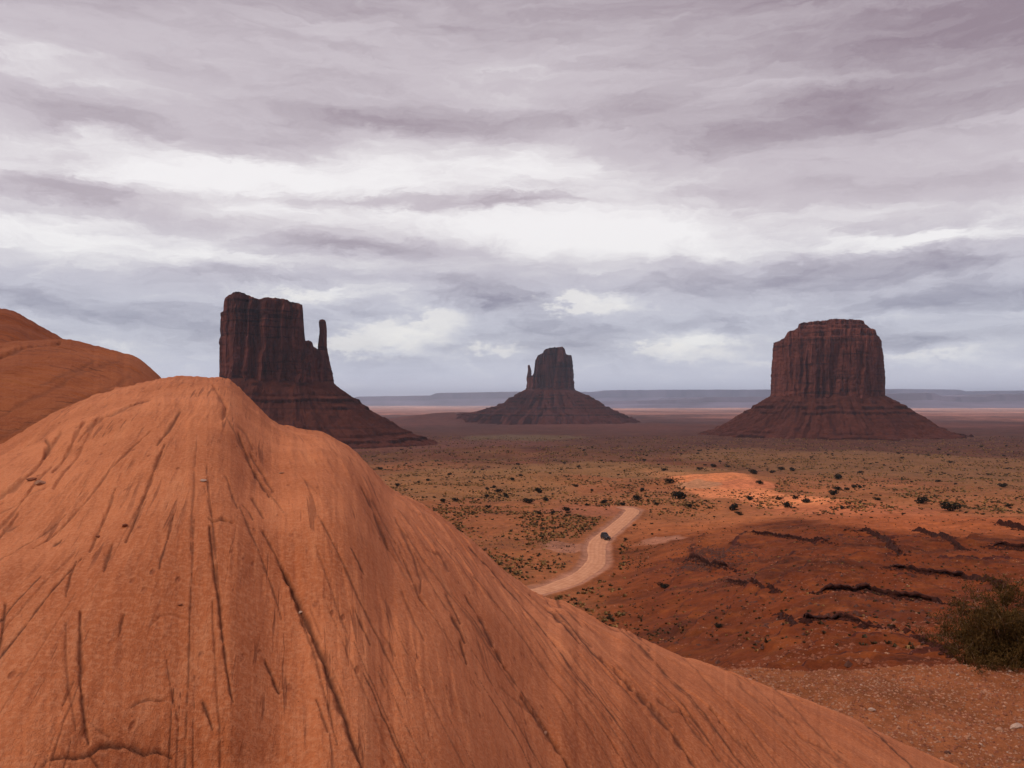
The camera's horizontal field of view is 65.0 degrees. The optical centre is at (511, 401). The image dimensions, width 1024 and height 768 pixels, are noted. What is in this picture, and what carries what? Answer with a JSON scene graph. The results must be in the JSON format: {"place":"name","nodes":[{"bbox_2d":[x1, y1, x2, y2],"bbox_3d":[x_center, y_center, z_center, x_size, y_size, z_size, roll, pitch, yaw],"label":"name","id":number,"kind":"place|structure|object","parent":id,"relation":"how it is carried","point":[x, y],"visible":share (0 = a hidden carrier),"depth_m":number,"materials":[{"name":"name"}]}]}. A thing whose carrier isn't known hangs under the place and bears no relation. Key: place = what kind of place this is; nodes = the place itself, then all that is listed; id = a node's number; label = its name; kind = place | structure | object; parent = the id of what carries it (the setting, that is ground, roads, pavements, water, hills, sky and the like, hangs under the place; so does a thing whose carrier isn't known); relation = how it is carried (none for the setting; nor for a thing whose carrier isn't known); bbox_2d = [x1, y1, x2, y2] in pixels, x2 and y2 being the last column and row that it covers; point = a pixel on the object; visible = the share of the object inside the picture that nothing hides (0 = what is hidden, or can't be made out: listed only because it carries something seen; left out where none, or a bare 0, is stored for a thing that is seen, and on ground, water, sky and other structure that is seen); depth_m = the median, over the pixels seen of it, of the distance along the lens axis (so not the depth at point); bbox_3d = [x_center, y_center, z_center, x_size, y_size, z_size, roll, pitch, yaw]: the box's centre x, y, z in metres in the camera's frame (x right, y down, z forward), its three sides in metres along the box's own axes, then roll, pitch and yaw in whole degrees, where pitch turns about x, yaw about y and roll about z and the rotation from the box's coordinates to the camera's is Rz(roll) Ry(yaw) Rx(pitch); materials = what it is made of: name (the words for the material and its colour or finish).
{"place":"outdoors","nodes":[
{"label":"outdoors","id":0,"kind":"place"},
{"bbox_2d":[0,0,1023,397],"label":"sky","id":1,"kind":"structure","parent":0,"point":[657,194],"materials":[{"name":"grey"}]},
{"bbox_2d":[530,508,638,594],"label":"dirt road","id":2,"kind":"structure","parent":0,"point":[594,563],"depth_m":235.16,"materials":[{"name":"beige soil"}]},
{"bbox_2d":[600,532,610,539],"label":"off road car","id":3,"kind":"object","parent":2,"relation":"on","point":[604,535],"visible":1,"depth_m":268.35,"materials":[{"name":"paint"}]},
{"bbox_2d":[353,406,1023,767],"bbox_3d":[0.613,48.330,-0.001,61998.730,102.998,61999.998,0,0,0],"label":"ground","id":4,"kind":"structure","parent":0,"point":[687,424],"depth_m":253.64,"materials":[{"name":"soil"}]},
{"bbox_2d":[0,308,61,342],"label":"slickrock outcrop","id":5,"kind":"object","parent":4,"relation":"on","point":[15,326],"visible":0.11,"depth_m":16.43,"materials":[{"name":"orange stone"}]},
{"bbox_2d":[0,339,160,443],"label":"slickrock outcrop","id":6,"kind":"object","parent":4,"relation":"on","point":[41,379],"visible":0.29,"depth_m":9.87,"materials":[{"name":"orange stone"}]},
{"bbox_2d":[219,292,436,448],"bbox_3d":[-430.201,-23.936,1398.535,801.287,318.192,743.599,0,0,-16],"label":"sandstone butte","id":7,"kind":"object","parent":4,"relation":"on","point":[274,365],"visible":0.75,"depth_m":1329.58,"materials":[{"name":"brown stone"}]},
{"bbox_2d":[0,375,957,767],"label":"slickrock outcrop","id":8,"kind":"object","parent":4,"relation":"on","point":[170,625],"visible":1,"depth_m":4.04,"materials":[{"name":"orange stone"}]},
{"bbox_2d":[34,480,45,484],"bbox_3d":[-2.816,0.481,4.802,0.054,0.031,0.062,0,0,37],"label":"stone","id":9,"kind":"object","parent":8,"relation":"on","point":[39,482],"visible":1,"depth_m":4.78,"materials":[{"name":"orange stone"}]},
{"bbox_2d":[521,498,534,502],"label":"desert shrub","id":10,"kind":"object","parent":4,"relation":"on","point":[527,500],"visible":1,"depth_m":378.77,"materials":[{"name":"green plant"}]},
{"bbox_2d":[456,347,639,424],"bbox_3d":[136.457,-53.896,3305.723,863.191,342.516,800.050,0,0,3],"label":"sandstone butte","id":11,"kind":"object","parent":4,"relation":"on","point":[549,394],"visible":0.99,"depth_m":3169.68,"materials":[{"name":"brown stone"}]},
{"bbox_2d":[633,495,640,499],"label":"desert shrub","id":12,"kind":"object","parent":4,"relation":"on","point":[635,497],"visible":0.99,"depth_m":381.05,"materials":[{"name":"green plant"}]},
{"bbox_2d":[657,582,668,588],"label":"desert shrub","id":13,"kind":"object","parent":4,"relation":"on","point":[664,586],"visible":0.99,"depth_m":183.66,"materials":[{"name":"green plant"}]},
{"bbox_2d":[665,478,674,482],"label":"desert shrub","id":14,"kind":"object","parent":4,"relation":"on","point":[669,480],"visible":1,"depth_m":493.50,"materials":[{"name":"green plant"}]},
{"bbox_2d":[671,491,685,498],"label":"desert shrub","id":15,"kind":"object","parent":4,"relation":"on","point":[679,494],"visible":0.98,"depth_m":386.54,"materials":[{"name":"green plant"}]},
{"bbox_2d":[354,435,1023,650],"bbox_3d":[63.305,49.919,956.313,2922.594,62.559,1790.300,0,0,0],"label":"sagebrush","id":16,"kind":"object","parent":4,"relation":"on","point":[609,616],"visible":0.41,"depth_m":354.64,"materials":[{"name":"green plant"}]},
{"bbox_2d":[355,389,1023,405],"bbox_3d":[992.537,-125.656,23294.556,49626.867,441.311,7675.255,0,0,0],"label":"distant mesas","id":17,"kind":"structure","parent":4,"relation":"on","point":[470,399],"depth_m":20945.58,"materials":[{"name":"grey stone"}]},
{"bbox_2d":[360,436,1023,651],"bbox_3d":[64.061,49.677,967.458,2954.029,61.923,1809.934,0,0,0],"label":"dry grass tufts","id":18,"kind":"object","parent":4,"relation":"on","point":[544,562],"visible":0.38,"depth_m":437.23,"materials":[{"name":"green plant"}]},
{"bbox_2d":[688,553,733,568],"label":"rock ledge","id":19,"kind":"object","parent":4,"relation":"on","point":[704,560],"visible":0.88,"depth_m":196.69,"materials":[{"name":"brown stone"}]},
{"bbox_2d":[728,503,738,510],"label":"desert shrub","id":20,"kind":"object","parent":4,"relation":"on","point":[734,506],"visible":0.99,"depth_m":345.91,"materials":[{"name":"green plant"}]},
{"bbox_2d":[474,516,1021,670],"bbox_3d":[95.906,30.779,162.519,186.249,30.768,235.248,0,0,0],"label":"scattered rubble","id":21,"kind":"object","parent":4,"relation":"on","point":[858,661],"visible":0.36,"depth_m":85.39,"materials":[{"name":"red stone"}]},
{"bbox_2d":[729,577,772,589],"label":"rock ledge","id":22,"kind":"object","parent":4,"relation":"on","point":[746,582],"visible":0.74,"depth_m":154.72,"materials":[{"name":"brown stone"}]},
{"bbox_2d":[748,469,756,473],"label":"desert shrub","id":23,"kind":"object","parent":4,"relation":"on","point":[753,471],"visible":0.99,"depth_m":655.98,"materials":[{"name":"green plant"}]},
{"bbox_2d":[783,501,790,507],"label":"desert shrub","id":24,"kind":"object","parent":4,"relation":"on","point":[786,504],"visible":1,"depth_m":338.06,"materials":[{"name":"green plant"}]},
{"bbox_2d":[751,530,828,542],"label":"rock ledge","id":25,"kind":"object","parent":4,"relation":"on","point":[790,536],"visible":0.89,"depth_m":217.59,"materials":[{"name":"brown stone"}]},
{"bbox_2d":[600,393,1023,407],"bbox_3d":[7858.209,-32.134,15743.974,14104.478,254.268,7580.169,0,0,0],"label":"distant mesas","id":26,"kind":"structure","parent":4,"relation":"on","point":[921,400],"depth_m":13420.19,"materials":[{"name":"grey stone"}]},
{"bbox_2d":[778,612,882,627],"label":"rock ledge","id":27,"kind":"object","parent":4,"relation":"on","point":[838,615],"visible":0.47,"depth_m":87.95,"materials":[{"name":"brown stone"}]},
{"bbox_2d":[828,490,838,494],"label":"desert shrub","id":28,"kind":"object","parent":4,"relation":"on","point":[832,492],"visible":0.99,"depth_m":380.03,"materials":[{"name":"green plant"}]},
{"bbox_2d":[698,319,973,440],"bbox_3d":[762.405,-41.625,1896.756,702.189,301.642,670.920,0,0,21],"label":"sandstone butte","id":29,"kind":"object","parent":4,"relation":"on","point":[827,379],"visible":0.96,"depth_m":1785.42,"materials":[{"name":"brown stone"}]},
{"bbox_2d":[834,473,841,478],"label":"desert shrub","id":30,"kind":"object","parent":4,"relation":"on","point":[837,475],"visible":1,"depth_m":611.33,"materials":[{"name":"green plant"}]},
{"bbox_2d":[683,524,1023,657],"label":"rock ledges","id":31,"kind":"object","parent":4,"relation":"on","point":[809,621],"visible":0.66,"depth_m":133.56,"materials":[{"name":"brown stone"}]},
{"bbox_2d":[849,526,900,554],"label":"rock ledge","id":32,"kind":"object","parent":4,"relation":"on","point":[889,543],"visible":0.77,"depth_m":199.20,"materials":[{"name":"brown stone"}]},
{"bbox_2d":[815,583,942,603],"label":"rock ledge","id":33,"kind":"object","parent":4,"relation":"on","point":[863,586],"visible":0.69,"depth_m":121.72,"materials":[{"name":"brown stone"}]},
{"bbox_2d":[914,496,928,503],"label":"desert shrub","id":34,"kind":"object","parent":4,"relation":"on","point":[923,499],"visible":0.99,"depth_m":347.37,"materials":[{"name":"green plant"}]},
{"bbox_2d":[912,526,967,549],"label":"rock ledge","id":35,"kind":"object","parent":4,"relation":"on","point":[947,537],"visible":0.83,"depth_m":202.53,"materials":[{"name":"brown stone"}]},
{"bbox_2d":[889,564,998,583],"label":"rock ledge","id":36,"kind":"object","parent":4,"relation":"on","point":[962,574],"visible":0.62,"depth_m":149.28,"materials":[{"name":"brown stone"}]},
{"bbox_2d":[940,501,962,510],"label":"desert shrub","id":37,"kind":"object","parent":4,"relation":"on","point":[948,506],"visible":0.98,"depth_m":317.83,"materials":[{"name":"green plant"}]},
{"bbox_2d":[914,572,1023,675],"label":"olive bush","id":38,"kind":"object","parent":4,"relation":"on","point":[993,637],"visible":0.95,"depth_m":12.39,"materials":[{"name":"green plant"}]},
{"bbox_2d":[985,541,1023,547],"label":"rock ledge","id":39,"kind":"object","parent":4,"relation":"on","point":[1004,543],"visible":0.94,"depth_m":189.81,"materials":[{"name":"brown stone"}]},
{"bbox_2d":[992,519,1023,529],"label":"rock ledge","id":40,"kind":"object","parent":4,"relation":"on","point":[1001,522],"visible":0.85,"depth_m":232.12,"materials":[{"name":"brown stone"}]},
{"bbox_2d":[1010,723,1022,728],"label":"stone","id":41,"kind":"object","parent":4,"relation":"on","point":[1016,725],"visible":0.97,"depth_m":9.91,"materials":[{"name":"beige stone"}]},
{"bbox_2d":[717,663,1023,767],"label":"gravel","id":42,"kind":"structure","parent":0,"point":[945,720],"depth_m":10.76,"materials":[{"name":"red stone"}]}
]}

